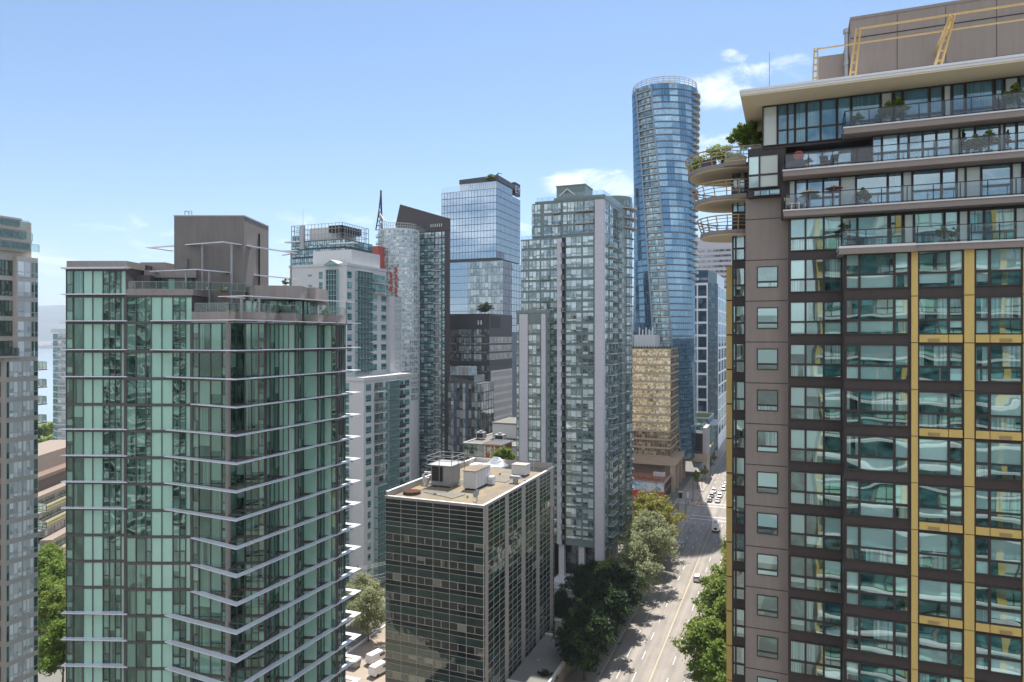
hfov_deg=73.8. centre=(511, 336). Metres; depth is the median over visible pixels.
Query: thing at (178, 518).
window
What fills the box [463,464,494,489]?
rooftop unit
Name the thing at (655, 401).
window
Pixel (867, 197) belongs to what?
potted plant
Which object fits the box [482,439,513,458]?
brick house
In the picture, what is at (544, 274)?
window
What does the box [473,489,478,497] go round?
satellite dish
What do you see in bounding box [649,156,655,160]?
window
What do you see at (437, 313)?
window
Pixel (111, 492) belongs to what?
window
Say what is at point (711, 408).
window
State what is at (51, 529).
window
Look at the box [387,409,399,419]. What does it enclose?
window
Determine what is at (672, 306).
window
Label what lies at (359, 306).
window
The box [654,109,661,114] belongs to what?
window
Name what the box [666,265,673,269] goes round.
window
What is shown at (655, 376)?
window
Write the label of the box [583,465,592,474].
window
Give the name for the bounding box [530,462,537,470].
pipe stand
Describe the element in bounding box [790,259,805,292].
window
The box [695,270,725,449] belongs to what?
white framed tower
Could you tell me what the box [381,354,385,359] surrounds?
window
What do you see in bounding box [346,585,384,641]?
yard tree
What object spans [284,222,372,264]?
railed tower
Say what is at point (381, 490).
window
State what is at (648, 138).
window
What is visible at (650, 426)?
window
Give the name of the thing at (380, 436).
window
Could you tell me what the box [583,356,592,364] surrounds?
window
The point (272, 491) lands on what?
window
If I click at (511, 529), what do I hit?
window
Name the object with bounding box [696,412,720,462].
glass hall
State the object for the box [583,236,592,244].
window
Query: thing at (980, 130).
window
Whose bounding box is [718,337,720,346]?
window
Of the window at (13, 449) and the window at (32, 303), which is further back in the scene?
the window at (32, 303)
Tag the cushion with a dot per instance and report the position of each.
(798, 156)
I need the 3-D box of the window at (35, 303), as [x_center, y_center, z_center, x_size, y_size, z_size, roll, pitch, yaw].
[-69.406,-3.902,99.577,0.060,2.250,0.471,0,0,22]
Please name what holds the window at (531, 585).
in the dark office at (469, 587)
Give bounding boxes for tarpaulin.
[469,457,508,467]
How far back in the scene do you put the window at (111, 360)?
78.38 m
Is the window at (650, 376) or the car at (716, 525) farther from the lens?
the window at (650, 376)
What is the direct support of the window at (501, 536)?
in the dark office at (469, 587)
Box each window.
[0,259,11,275]
[0,280,11,295]
[0,300,11,315]
[0,320,11,335]
[0,341,11,355]
[2,229,9,236]
[3,219,10,224]
[5,241,13,247]
[6,361,21,377]
[6,381,21,397]
[6,401,21,417]
[6,421,21,438]
[6,441,21,458]
[6,461,21,479]
[6,481,21,499]
[6,501,21,519]
[6,521,21,540]
[6,541,21,560]
[6,561,21,580]
[6,581,21,601]
[6,601,21,621]
[6,621,21,642]
[6,641,21,662]
[6,661,21,681]
[10,230,17,237]
[11,221,18,225]
[14,242,21,248]
[17,261,30,277]
[17,281,30,296]
[17,301,30,316]
[17,321,30,336]
[17,341,30,356]
[18,231,25,238]
[22,243,29,249]
[23,361,33,376]
[23,380,33,396]
[23,400,33,416]
[23,420,33,436]
[23,439,33,455]
[23,459,33,475]
[23,479,33,495]
[23,498,33,515]
[23,518,33,535]
[23,538,33,555]
[23,558,33,575]
[23,577,33,595]
[23,597,33,615]
[23,617,33,635]
[23,636,33,655]
[23,656,33,675]
[23,676,33,681]
[31,262,33,277]
[31,282,33,296]
[31,302,33,316]
[31,321,33,336]
[31,341,33,356]
[34,262,37,277]
[34,282,37,297]
[34,302,37,316]
[34,321,37,336]
[34,341,37,355]
[34,361,37,375]
[34,380,37,395]
[34,400,37,414]
[34,419,37,434]
[34,439,37,454]
[34,458,37,473]
[34,478,37,493]
[34,498,37,513]
[34,517,37,532]
[34,537,37,552]
[34,556,37,572]
[34,576,37,591]
[34,595,37,611]
[34,615,37,631]
[34,635,37,650]
[34,654,37,670]
[34,674,37,681]
[38,531,43,536]
[39,512,48,520]
[42,495,51,503]
[45,525,54,535]
[49,507,57,516]
[52,491,59,499]
[52,539,60,546]
[55,520,63,530]
[58,504,65,512]
[61,489,65,495]
[61,536,65,543]
[66,271,82,293]
[66,297,82,321]
[66,324,82,348]
[66,352,82,375]
[66,379,82,402]
[66,405,82,427]
[66,431,82,453]
[66,458,82,480]
[66,484,82,506]
[66,510,82,533]
[66,536,82,559]
[66,562,82,585]
[66,588,82,610]
[66,615,82,636]
[66,641,82,663]
[66,667,82,681]
[103,271,120,293]
[103,297,120,321]
[103,324,120,348]
[103,352,120,375]
[103,379,120,402]
[103,405,120,427]
[103,431,120,453]
[103,458,120,480]
[103,484,120,506]
[103,510,120,533]
[103,536,120,559]
[103,562,120,585]
[103,588,120,610]
[103,615,120,636]
[103,641,120,663]
[103,668,120,681]
[126,297,150,321]
[126,324,150,350]
[126,352,150,377]
[126,379,150,403]
[126,406,150,429]
[126,432,150,456]
[126,459,150,482]
[126,485,150,509]
[126,511,150,535]
[126,538,150,561]
[126,564,150,588]
[126,591,150,614]
[126,617,150,641]
[126,643,150,667]
[126,670,150,681]
[156,278,345,681]
[173,297,184,321]
[173,324,184,350]
[173,352,184,376]
[173,379,185,403]
[173,406,184,429]
[173,432,184,456]
[173,459,184,482]
[173,485,184,509]
[173,512,184,535]
[173,538,184,561]
[173,564,184,588]
[173,591,184,614]
[192,323,224,349]
[192,353,224,377]
[192,380,224,404]
[192,407,224,432]
[192,434,224,459]
[192,460,224,486]
[192,487,224,513]
[192,515,224,540]
[192,541,224,567]
[192,567,224,594]
[192,594,224,621]
[192,623,224,649]
[192,649,224,676]
[192,676,224,681]
[237,324,264,350]
[237,352,264,377]
[237,379,264,403]
[237,406,264,429]
[237,432,264,456]
[237,459,264,482]
[237,485,264,509]
[237,511,264,535]
[237,538,264,561]
[237,564,264,588]
[237,591,264,614]
[237,617,264,641]
[237,643,264,667]
[237,670,264,681]
[266,324,278,348]
[266,352,278,375]
[266,378,278,402]
[266,403,278,428]
[266,429,278,455]
[266,455,278,481]
[266,482,278,508]
[266,504,278,534]
[266,529,278,560]
[266,554,278,587]
[266,580,278,613]
[266,605,278,639]
[266,630,278,666]
[291,243,295,248]
[304,250,308,256]
[304,258,308,264]
[308,271,409,582]
[313,241,317,247]
[322,240,326,247]
[326,269,337,279]
[326,280,337,290]
[326,301,337,311]
[326,311,337,314]
[328,290,337,300]
[347,324,351,329]
[347,334,351,340]
[347,355,351,361]
[355,271,372,281]
[355,281,372,291]
[355,291,372,301]
[355,302,372,311]
[355,312,372,321]
[355,322,372,330]
[355,333,372,341]
[355,343,372,351]
[355,353,372,361]
[355,363,372,372]
[359,242,363,249]
[366,384,370,390]
[366,395,370,401]
[366,405,370,411]
[366,416,370,422]
[366,426,370,433]
[366,437,370,444]
[366,447,370,454]
[366,458,370,465]
[366,469,370,476]
[366,479,370,486]
[368,244,372,251]
[373,274,384,282]
[373,284,384,292]
[374,382,382,390]
[374,392,382,400]
[374,402,382,411]
[374,413,382,421]
[374,423,382,432]
[374,433,382,442]
[374,444,382,453]
[374,454,382,463]
[374,465,382,474]
[374,475,382,484]
[374,483,389,496]
[374,494,385,506]
[374,505,384,517]
[374,515,384,527]
[374,525,384,538]
[374,536,384,548]
[374,546,384,559]
[374,557,384,569]
[374,567,384,580]
[378,229,419,399]
[381,296,385,301]
[381,305,385,311]
[381,315,385,320]
[381,325,385,330]
[381,334,385,339]
[381,344,385,349]
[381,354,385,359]
[381,363,385,369]
[385,532,400,541]
[385,552,400,560]
[385,572,400,580]
[385,591,400,600]
[385,611,400,620]
[385,630,400,639]
[385,650,400,659]
[385,670,400,679]
[387,380,399,389]
[387,390,399,399]
[387,400,399,409]
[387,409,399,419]
[387,419,399,429]
[387,429,399,440]
[387,439,399,450]
[387,449,399,460]
[387,459,399,470]
[387,469,399,480]
[387,479,399,488]
[401,534,416,543]
[401,554,416,563]
[401,574,416,583]
[401,594,416,603]
[401,614,416,623]
[401,633,416,643]
[401,653,416,663]
[401,673,416,681]
[404,380,409,385]
[404,389,409,395]
[404,399,409,404]
[404,408,409,414]
[417,537,432,545]
[417,556,432,565]
[417,576,432,585]
[417,596,432,605]
[417,616,432,626]
[417,636,432,646]
[417,656,432,666]
[417,676,432,681]
[419,232,433,238]
[419,239,433,244]
[419,252,433,257]
[419,258,433,264]
[419,272,433,277]
[419,278,433,283]
[419,285,433,290]
[419,291,433,296]
[419,298,433,303]
[419,304,433,310]
[419,311,433,316]
[419,318,433,323]
[419,324,433,329]
[419,331,433,336]
[419,337,433,342]
[419,344,433,349]
[419,350,433,355]
[419,357,433,362]
[419,363,433,369]
[419,370,433,375]
[419,377,433,382]
[419,383,433,388]
[419,390,433,395]
[419,396,433,401]
[419,403,433,408]
[419,409,433,415]
[419,416,433,421]
[419,422,433,428]
[419,429,433,434]
[419,435,433,441]
[419,442,433,448]
[419,448,433,454]
[419,455,433,461]
[419,461,431,467]
[419,468,430,473]
[420,245,433,251]
[420,265,433,270]
[433,539,448,547]
[433,559,448,567]
[433,579,448,588]
[433,599,448,608]
[433,619,448,628]
[433,639,448,649]
[433,660,448,669]
[435,232,440,237]
[435,238,440,243]
[435,245,440,249]
[435,251,440,256]
[435,258,440,263]
[435,265,440,269]
[435,271,440,276]
[435,278,440,283]
[435,284,440,289]
[435,291,440,296]
[435,298,440,302]
[435,304,440,309]
[435,311,440,316]
[435,318,440,322]
[435,324,440,329]
[435,331,440,336]
[435,337,440,342]
[435,344,440,349]
[435,351,440,355]
[435,357,440,362]
[435,364,440,369]
[435,370,440,375]
[435,377,440,382]
[435,383,440,389]
[435,390,440,395]
[435,397,440,402]
[435,403,440,408]
[435,410,440,415]
[435,423,440,428]
[435,430,440,435]
[435,443,440,448]
[441,181,520,331]
[442,231,444,459]
[449,541,465,549]
[449,561,465,570]
[449,581,465,590]
[449,602,465,611]
[449,622,465,632]
[449,642,465,652]
[449,663,465,673]
[450,329,511,420]
[464,444,468,449]
[466,543,483,551]
[466,563,483,572]
[466,584,483,593]
[466,604,483,614]
[466,625,483,635]
[466,646,483,656]
[466,666,483,676]
[469,450,473,455]
[471,382,493,438]
[479,445,483,450]
[488,531,504,548]
[488,550,504,569]
[488,570,504,589]
[488,589,504,610]
[488,608,504,630]
[488,628,504,651]
[488,647,504,671]
[492,667,504,681]
[509,519,521,533]
[509,537,521,552]
[509,556,521,571]
[509,574,521,591]
[509,592,521,610]
[509,610,521,629]
[509,629,521,648]
[509,647,521,667]
[516,199,631,562]
[526,509,536,521]
[526,526,536,539]
[526,543,536,557]
[526,561,536,575]
[526,578,536,593]
[526,595,536,611]
[526,612,536,629]
[526,629,536,647]
[528,324,539,332]
[528,335,539,343]
[528,346,539,353]
[528,356,539,364]
[528,367,539,375]
[528,377,539,385]
[528,388,539,396]
[528,399,539,407]
[528,409,539,418]
[528,420,539,428]
[528,431,539,439]
[528,441,539,450]
[528,452,539,460]
[529,240,539,248]
[529,250,539,258]
[529,261,539,269]
[529,271,539,279]
[529,282,539,290]
[529,292,539,300]
[529,303,539,309]
[540,500,549,511]
[540,516,549,528]
[540,533,549,545]
[540,549,549,562]
[540,565,549,579]
[540,582,549,596]
[540,598,549,613]
[540,614,549,630]
[541,240,549,247]
[541,249,549,258]
[541,260,549,268]
[541,271,549,279]
[541,281,549,289]
[541,292,549,300]
[541,303,549,309]
[544,203,551,213]
[544,216,551,225]
[544,227,551,236]
[552,203,560,211]
[552,215,560,224]
[552,226,560,235]
[566,236,580,245]
[566,247,580,256]
[566,258,580,267]
[566,269,580,277]
[566,280,580,288]
[566,291,580,299]
[566,302,580,310]
[566,313,580,321]
[566,324,580,331]
[566,334,580,342]
[566,345,580,353]
[566,356,580,364]
[566,367,580,375]
[566,378,580,386]
[566,389,580,397]
[566,399,580,408]
[566,410,580,419]
[566,421,580,430]
[566,432,580,440]
[566,443,580,451]
[566,453,580,462]
[566,464,580,473]
[566,475,580,484]
[566,486,580,495]
[566,497,580,506]
[566,507,580,517]
[566,518,580,528]
[566,529,580,539]
[567,202,576,211]
[575,213,582,222]
[575,225,582,232]
[576,546,578,563]
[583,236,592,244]
[583,247,592,255]
[583,258,592,266]
[583,269,592,277]
[583,280,592,288]
[583,291,592,299]
[583,302,592,310]
[583,313,592,321]
[583,324,592,331]
[583,334,592,342]
[583,345,592,353]
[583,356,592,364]
[583,367,592,375]
[583,378,592,386]
[583,389,592,397]
[583,400,592,408]
[583,411,592,419]
[583,422,592,430]
[583,433,592,441]
[583,444,592,452]
[583,455,592,463]
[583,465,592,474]
[583,476,592,485]
[583,487,592,496]
[583,498,592,507]
[583,509,592,518]
[583,520,592,529]
[583,531,592,540]
[584,200,593,209]
[584,213,593,221]
[584,224,593,231]
[586,547,587,563]
[588,547,591,561]
[592,548,594,560]
[632,83,697,458]
[636,349,641,355]
[636,357,641,363]
[636,366,641,371]
[636,374,641,379]
[636,382,641,387]
[636,390,641,396]
[636,398,641,404]
[636,406,641,412]
[636,415,641,420]
[636,423,641,428]
[636,431,641,437]
[636,439,641,445]
[636,447,641,453]
[642,349,646,355]
[642,357,646,363]
[642,366,646,371]
[642,374,646,379]
[642,382,646,388]
[642,390,646,396]
[642,398,646,404]
[642,407,646,412]
[642,415,646,421]
[642,423,646,429]
[642,431,646,437]
[642,439,646,445]
[642,448,646,453]
[647,130,653,135]
[647,136,654,141]
[647,234,653,238]
[648,149,655,154]
[648,240,654,244]
[648,246,654,251]
[648,253,655,257]
[648,349,652,355]
[648,357,652,363]
[648,366,652,371]
[648,374,652,380]
[648,382,652,388]
[648,390,652,396]
[648,399,652,404]
[648,407,652,413]
[648,415,652,421]
[648,423,652,429]
[648,432,652,437]
[648,440,652,446]
[648,448,652,454]
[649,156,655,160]
[649,162,656,167]
[649,266,656,270]
[650,169,656,173]
[650,175,657,179]
[650,279,657,283]
[651,181,657,186]
[651,188,658,192]
[651,285,657,289]
[651,292,658,296]
[652,83,659,88]
[652,90,660,95]
[652,201,659,205]
[652,298,658,302]
[652,305,659,309]
[652,311,659,315]
[653,96,660,101]
[653,103,661,107]
[653,207,659,212]
[653,214,660,218]
[653,318,660,322]
[653,324,660,328]
[653,349,658,355]
[653,358,658,363]
[653,366,658,371]
[653,374,658,380]
[653,382,658,388]
[653,391,658,396]
[653,399,658,405]
[653,407,658,413]
[653,415,658,421]
[653,424,658,429]
[653,432,658,438]
[653,440,658,446]
[653,448,658,454]
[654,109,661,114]
[654,116,662,120]
[654,220,660,224]
[654,227,661,231]
[654,331,661,335]
[655,122,662,127]
[655,129,663,133]
[655,233,661,237]
[655,240,662,244]
[656,135,663,140]
[656,246,662,250]
[656,253,663,257]
[657,142,664,146]
[657,148,664,153]
[657,259,663,263]
[657,266,664,270]
[658,155,665,159]
[658,161,665,166]
[658,272,665,276]
[658,279,665,283]
[659,168,666,172]
[659,174,666,179]
[659,285,666,289]
[659,292,666,296]
[659,349,664,355]
[659,358,664,363]
[659,366,664,372]
[659,374,664,380]
[659,382,664,388]
[659,391,664,396]
[659,399,664,405]
[659,407,664,413]
[659,416,664,421]
[659,424,664,430]
[659,432,664,438]
[659,440,664,446]
[659,449,664,455]
[660,181,667,185]
[660,187,667,191]
[660,298,667,302]
[660,305,667,309]
[661,194,668,198]
[661,200,668,204]
[661,311,668,315]
[661,318,668,322]
[662,207,669,211]
[662,213,669,217]
[662,324,669,328]
[662,331,669,335]
[663,220,670,224]
[663,226,670,230]
[663,337,670,341]
[664,233,671,237]
[664,239,671,243]
[665,246,672,250]
[665,252,672,256]
[665,349,669,355]
[665,358,669,363]
[665,366,669,372]
[665,374,669,380]
[665,383,669,388]
[665,391,669,397]
[665,399,669,405]
[665,408,669,413]
[665,416,669,422]
[665,424,669,430]
[665,432,669,438]
[665,441,669,447]
[665,449,669,455]
[666,259,672,263]
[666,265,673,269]
[667,272,673,276]
[668,278,674,282]
[668,285,674,289]
[669,291,675,295]
[669,298,675,302]
[670,304,676,308]
[670,311,676,315]
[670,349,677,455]
[671,317,677,321]
[671,324,677,328]
[672,330,678,334]
[672,337,678,341]
[698,285,706,295]
[698,298,706,308]
[698,311,706,321]
[698,324,706,333]
[698,337,706,346]
[698,349,706,359]
[698,362,706,372]
[698,375,706,385]
[698,388,706,398]
[698,401,706,411]
[708,283,717,289]
[708,290,717,296]
[708,296,717,303]
[708,303,717,309]
[708,310,717,316]
[708,317,717,323]
[708,324,717,330]
[708,331,717,336]
[708,337,717,343]
[708,344,717,350]
[708,351,717,357]
[708,357,717,364]
[708,364,717,370]
[708,371,717,377]
[708,378,717,384]
[708,384,717,391]
[708,391,717,398]
[708,398,717,405]
[708,404,717,411]
[708,411,717,417]
[718,286,720,297]
[718,299,720,309]
[718,311,720,321]
[718,324,720,333]
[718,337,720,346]
[718,349,720,358]
[718,361,720,371]
[718,373,720,383]
[718,385,720,396]
[718,397,720,409]
[718,422,720,434]
[733,76,1023,681]
[757,266,777,287]
[757,307,777,328]
[757,349,777,369]
[757,389,777,410]
[757,430,777,452]
[757,471,777,493]
[757,512,777,535]
[759,154,777,187]
[763,105,776,146]
[790,218,805,251]
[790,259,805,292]
[790,302,805,334]
[790,344,805,376]
[790,386,805,419]
[790,429,805,462]
[790,471,805,504]
[790,513,805,547]
[790,555,805,589]
[790,597,805,632]
[802,149,821,166]
[806,217,823,250]
[806,258,823,291]
[806,301,823,334]
[806,344,823,377]
[806,387,823,420]
[806,429,823,463]
[806,472,823,506]
[806,514,823,549]
[806,557,823,592]
[806,599,823,635]
[806,642,823,678]
[807,100,819,141]
[807,178,822,207]
[821,98,835,140]
[822,146,851,165]
[823,177,839,206]
[824,215,841,249]
[824,258,841,291]
[824,301,841,334]
[824,344,841,377]
[824,387,841,421]
[824,430,841,464]
[824,473,841,507]
[824,516,841,551]
[824,559,841,594]
[824,602,841,637]
[824,645,841,681]
[837,97,850,138]
[845,254,859,288]
[845,299,859,333]
[845,344,859,379]
[845,389,859,424]
[845,434,859,470]
[845,479,859,515]
[852,93,879,125]
[856,173,886,204]
[858,215,887,244]
[860,253,893,288]
[860,298,893,333]
[860,344,893,380]
[860,390,893,426]
[860,435,893,472]
[860,480,893,518]
[860,526,893,564]
[860,571,893,610]
[860,616,893,656]
[860,662,893,681]
[894,252,908,287]
[894,298,908,333]
[894,345,908,380]
[894,391,908,426]
[894,437,908,473]
[894,483,908,519]
[903,87,928,120]
[912,169,940,200]
[914,212,943,242]
[918,250,948,287]
[918,297,948,333]
[918,345,948,381]
[918,391,948,428]
[918,438,948,475]
[918,485,948,523]
[918,531,948,570]
[918,578,948,618]
[918,624,948,665]
[949,297,963,333]
[949,345,963,381]
[966,80,992,113]
[975,124,999,152]
[981,163,1010,196]
[984,208,1014,239]
[990,247,1022,285]
[990,296,1022,333]
[990,345,1022,382]
[990,393,1022,431]
[990,441,1022,480]
[990,490,1022,529]
[990,538,1022,578]
[990,586,1022,628]
[990,634,1022,677]
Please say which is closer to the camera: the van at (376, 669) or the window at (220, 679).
the window at (220, 679)
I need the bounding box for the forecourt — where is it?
[554,595,577,633]
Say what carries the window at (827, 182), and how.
in the brown tower at (875, 449)
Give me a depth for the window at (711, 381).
403.12 m
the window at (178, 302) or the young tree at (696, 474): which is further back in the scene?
the young tree at (696, 474)
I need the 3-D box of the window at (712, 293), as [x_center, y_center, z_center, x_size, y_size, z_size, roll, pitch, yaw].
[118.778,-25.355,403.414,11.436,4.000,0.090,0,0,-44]
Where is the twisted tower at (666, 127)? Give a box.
[632,76,700,459]
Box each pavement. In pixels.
[564,513,689,681]
[674,438,725,504]
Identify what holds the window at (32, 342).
in the beige tower at (21, 418)
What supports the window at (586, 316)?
in the condo tower at (574, 383)
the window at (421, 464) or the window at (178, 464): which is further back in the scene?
the window at (421, 464)
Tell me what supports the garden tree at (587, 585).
on the forecourt
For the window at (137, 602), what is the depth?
77.67 m
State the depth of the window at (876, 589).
43.72 m
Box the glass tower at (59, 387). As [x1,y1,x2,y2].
[49,322,65,439]
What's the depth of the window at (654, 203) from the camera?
322.41 m
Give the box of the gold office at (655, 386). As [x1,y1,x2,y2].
[632,327,685,492]
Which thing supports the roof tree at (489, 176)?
on the mirror office
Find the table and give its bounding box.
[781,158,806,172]
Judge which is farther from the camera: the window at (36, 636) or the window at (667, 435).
the window at (667, 435)
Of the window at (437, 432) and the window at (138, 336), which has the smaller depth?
the window at (138, 336)
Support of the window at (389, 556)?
in the dark office at (469, 587)
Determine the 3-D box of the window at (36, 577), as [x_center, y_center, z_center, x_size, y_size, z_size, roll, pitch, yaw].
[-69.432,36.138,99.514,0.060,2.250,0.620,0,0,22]
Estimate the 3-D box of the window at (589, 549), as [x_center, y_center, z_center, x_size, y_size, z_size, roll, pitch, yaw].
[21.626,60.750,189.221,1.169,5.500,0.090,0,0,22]
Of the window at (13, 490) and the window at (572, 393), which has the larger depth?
the window at (572, 393)
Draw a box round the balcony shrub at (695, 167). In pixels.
[688,157,701,169]
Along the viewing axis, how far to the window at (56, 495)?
211.08 m
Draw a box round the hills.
[38,305,632,340]
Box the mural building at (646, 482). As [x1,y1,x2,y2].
[632,472,671,498]
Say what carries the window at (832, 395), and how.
in the brown tower at (875, 449)
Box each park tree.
[38,541,65,561]
[38,545,65,581]
[38,558,65,593]
[38,575,65,605]
[38,584,65,638]
[38,616,65,681]
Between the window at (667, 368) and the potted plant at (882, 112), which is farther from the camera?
the window at (667, 368)
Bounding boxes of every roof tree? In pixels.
[476,302,494,312]
[484,174,494,180]
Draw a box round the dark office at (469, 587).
[385,457,554,681]
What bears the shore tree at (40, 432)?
on the shore lawn at (42, 436)
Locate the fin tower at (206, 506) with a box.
[60,211,360,681]
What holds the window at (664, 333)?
in the twisted tower at (666, 127)
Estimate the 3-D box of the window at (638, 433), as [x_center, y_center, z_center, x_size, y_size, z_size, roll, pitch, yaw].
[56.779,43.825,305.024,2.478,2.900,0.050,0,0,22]
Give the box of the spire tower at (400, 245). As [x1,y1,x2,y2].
[375,190,419,480]
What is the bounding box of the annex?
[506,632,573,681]
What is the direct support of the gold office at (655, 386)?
on the ground at (691, 467)
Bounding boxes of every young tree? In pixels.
[691,470,703,488]
[701,465,708,474]
[711,452,717,460]
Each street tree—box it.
[551,604,616,680]
[570,577,635,643]
[588,563,647,626]
[610,514,680,573]
[614,541,664,605]
[618,520,633,540]
[628,508,677,556]
[632,488,678,523]
[635,495,687,538]
[669,615,725,681]
[683,591,725,631]
[683,638,725,681]
[691,573,725,616]
[697,561,725,589]
[713,548,725,576]
[719,535,725,547]
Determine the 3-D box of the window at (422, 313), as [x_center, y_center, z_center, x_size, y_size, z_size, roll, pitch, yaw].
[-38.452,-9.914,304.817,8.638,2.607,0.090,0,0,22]
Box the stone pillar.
[554,618,564,633]
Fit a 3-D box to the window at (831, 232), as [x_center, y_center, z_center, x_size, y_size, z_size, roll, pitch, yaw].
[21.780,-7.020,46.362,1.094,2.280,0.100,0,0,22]
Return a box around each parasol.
[801,190,820,194]
[825,185,842,189]
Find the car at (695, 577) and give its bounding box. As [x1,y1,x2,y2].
[693,573,701,581]
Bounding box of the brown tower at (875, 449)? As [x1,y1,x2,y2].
[685,0,1023,681]
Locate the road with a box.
[597,451,725,681]
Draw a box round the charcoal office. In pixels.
[450,314,512,420]
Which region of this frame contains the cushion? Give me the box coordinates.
[793,151,803,159]
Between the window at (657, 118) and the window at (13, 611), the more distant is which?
the window at (657, 118)
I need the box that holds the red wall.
[372,246,383,268]
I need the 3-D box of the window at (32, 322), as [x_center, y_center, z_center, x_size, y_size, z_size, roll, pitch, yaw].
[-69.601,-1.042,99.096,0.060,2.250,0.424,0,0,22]
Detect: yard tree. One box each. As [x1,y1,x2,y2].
[346,572,384,615]
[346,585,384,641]
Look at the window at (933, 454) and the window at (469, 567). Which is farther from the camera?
the window at (469, 567)
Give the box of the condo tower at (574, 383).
[516,183,636,590]
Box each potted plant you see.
[219,286,227,295]
[270,304,280,312]
[281,279,289,285]
[321,307,330,314]
[725,122,750,159]
[736,121,761,148]
[804,157,812,167]
[837,222,851,244]
[851,111,864,125]
[854,187,869,204]
[862,191,871,203]
[877,100,899,122]
[885,96,911,121]
[934,226,950,241]
[947,226,959,241]
[959,129,967,154]
[965,133,983,153]
[976,129,1001,151]
[999,83,1023,108]
[1004,130,1011,150]
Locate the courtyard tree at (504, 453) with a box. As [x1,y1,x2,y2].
[489,445,515,459]
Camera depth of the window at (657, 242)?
321.94 m
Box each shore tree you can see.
[38,426,43,438]
[40,424,51,436]
[48,422,52,433]
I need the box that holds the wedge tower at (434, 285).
[396,204,449,477]
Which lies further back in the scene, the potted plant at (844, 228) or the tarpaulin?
the tarpaulin
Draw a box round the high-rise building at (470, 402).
[448,366,493,460]
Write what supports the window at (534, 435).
in the condo tower at (574, 383)
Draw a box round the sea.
[38,348,52,420]
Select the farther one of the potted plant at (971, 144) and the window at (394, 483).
the window at (394, 483)
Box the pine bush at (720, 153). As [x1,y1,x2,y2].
[697,144,742,163]
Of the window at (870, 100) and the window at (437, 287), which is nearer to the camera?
the window at (870, 100)
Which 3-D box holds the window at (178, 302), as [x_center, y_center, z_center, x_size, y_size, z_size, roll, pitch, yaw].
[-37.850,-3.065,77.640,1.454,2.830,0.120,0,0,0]
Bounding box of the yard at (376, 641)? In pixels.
[346,593,573,681]
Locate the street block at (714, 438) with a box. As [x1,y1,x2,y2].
[714,425,715,451]
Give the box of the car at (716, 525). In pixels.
[712,519,719,532]
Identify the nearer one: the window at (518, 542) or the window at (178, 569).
the window at (178, 569)
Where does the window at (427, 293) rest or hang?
in the wedge tower at (434, 285)
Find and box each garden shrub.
[536,668,558,680]
[554,614,568,622]
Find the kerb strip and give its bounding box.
[346,624,384,653]
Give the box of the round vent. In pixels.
[403,489,420,495]
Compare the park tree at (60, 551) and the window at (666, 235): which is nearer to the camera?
the park tree at (60, 551)
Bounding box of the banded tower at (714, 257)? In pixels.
[695,237,731,288]
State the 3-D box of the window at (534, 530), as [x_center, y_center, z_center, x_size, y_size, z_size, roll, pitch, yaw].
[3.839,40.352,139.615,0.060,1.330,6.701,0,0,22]
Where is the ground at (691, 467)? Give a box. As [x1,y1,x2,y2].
[38,341,700,681]
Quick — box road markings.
[616,482,725,681]
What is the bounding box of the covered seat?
[701,158,715,166]
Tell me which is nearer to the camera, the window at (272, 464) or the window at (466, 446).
the window at (272, 464)
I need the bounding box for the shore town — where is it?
[38,343,52,347]
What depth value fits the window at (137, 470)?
77.67 m
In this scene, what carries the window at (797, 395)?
in the brown tower at (875, 449)
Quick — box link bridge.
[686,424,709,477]
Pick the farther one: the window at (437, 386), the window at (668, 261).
the window at (668, 261)
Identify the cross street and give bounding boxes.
[632,500,694,513]
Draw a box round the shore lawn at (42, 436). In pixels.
[38,421,52,439]
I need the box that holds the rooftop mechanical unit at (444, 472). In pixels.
[422,451,464,488]
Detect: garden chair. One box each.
[784,198,797,209]
[792,196,805,208]
[819,156,831,166]
[826,153,838,165]
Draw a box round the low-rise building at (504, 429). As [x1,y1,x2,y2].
[463,417,515,459]
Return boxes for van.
[346,658,361,668]
[365,648,384,663]
[368,659,384,676]
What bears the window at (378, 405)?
in the white tower at (380, 403)
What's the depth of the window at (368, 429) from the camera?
181.88 m
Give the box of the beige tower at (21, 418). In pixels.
[0,215,46,681]
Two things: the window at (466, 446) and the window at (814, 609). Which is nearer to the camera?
the window at (814, 609)
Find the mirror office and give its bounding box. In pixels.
[441,173,520,416]
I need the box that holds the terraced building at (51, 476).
[38,440,65,574]
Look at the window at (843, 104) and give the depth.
46.15 m
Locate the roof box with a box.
[511,462,530,476]
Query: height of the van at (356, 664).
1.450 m
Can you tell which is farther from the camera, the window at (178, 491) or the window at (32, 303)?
the window at (32, 303)
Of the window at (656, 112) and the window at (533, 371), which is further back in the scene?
the window at (656, 112)
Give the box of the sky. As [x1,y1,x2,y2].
[0,0,955,305]
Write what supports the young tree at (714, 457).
on the pavement at (695, 493)
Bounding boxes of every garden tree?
[554,588,574,617]
[559,563,595,598]
[568,591,588,615]
[580,558,599,574]
[581,567,607,591]
[592,555,620,573]
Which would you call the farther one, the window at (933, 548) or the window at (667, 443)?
the window at (667, 443)
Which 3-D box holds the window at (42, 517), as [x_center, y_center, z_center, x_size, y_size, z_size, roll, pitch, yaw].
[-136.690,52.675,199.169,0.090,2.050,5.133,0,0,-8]
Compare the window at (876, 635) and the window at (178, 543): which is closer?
the window at (876, 635)
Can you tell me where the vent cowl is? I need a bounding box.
[509,475,521,483]
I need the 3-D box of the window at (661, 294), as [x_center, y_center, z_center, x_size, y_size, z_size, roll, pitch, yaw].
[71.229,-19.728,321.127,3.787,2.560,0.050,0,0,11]
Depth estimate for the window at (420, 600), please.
122.46 m
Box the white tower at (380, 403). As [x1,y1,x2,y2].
[289,249,411,585]

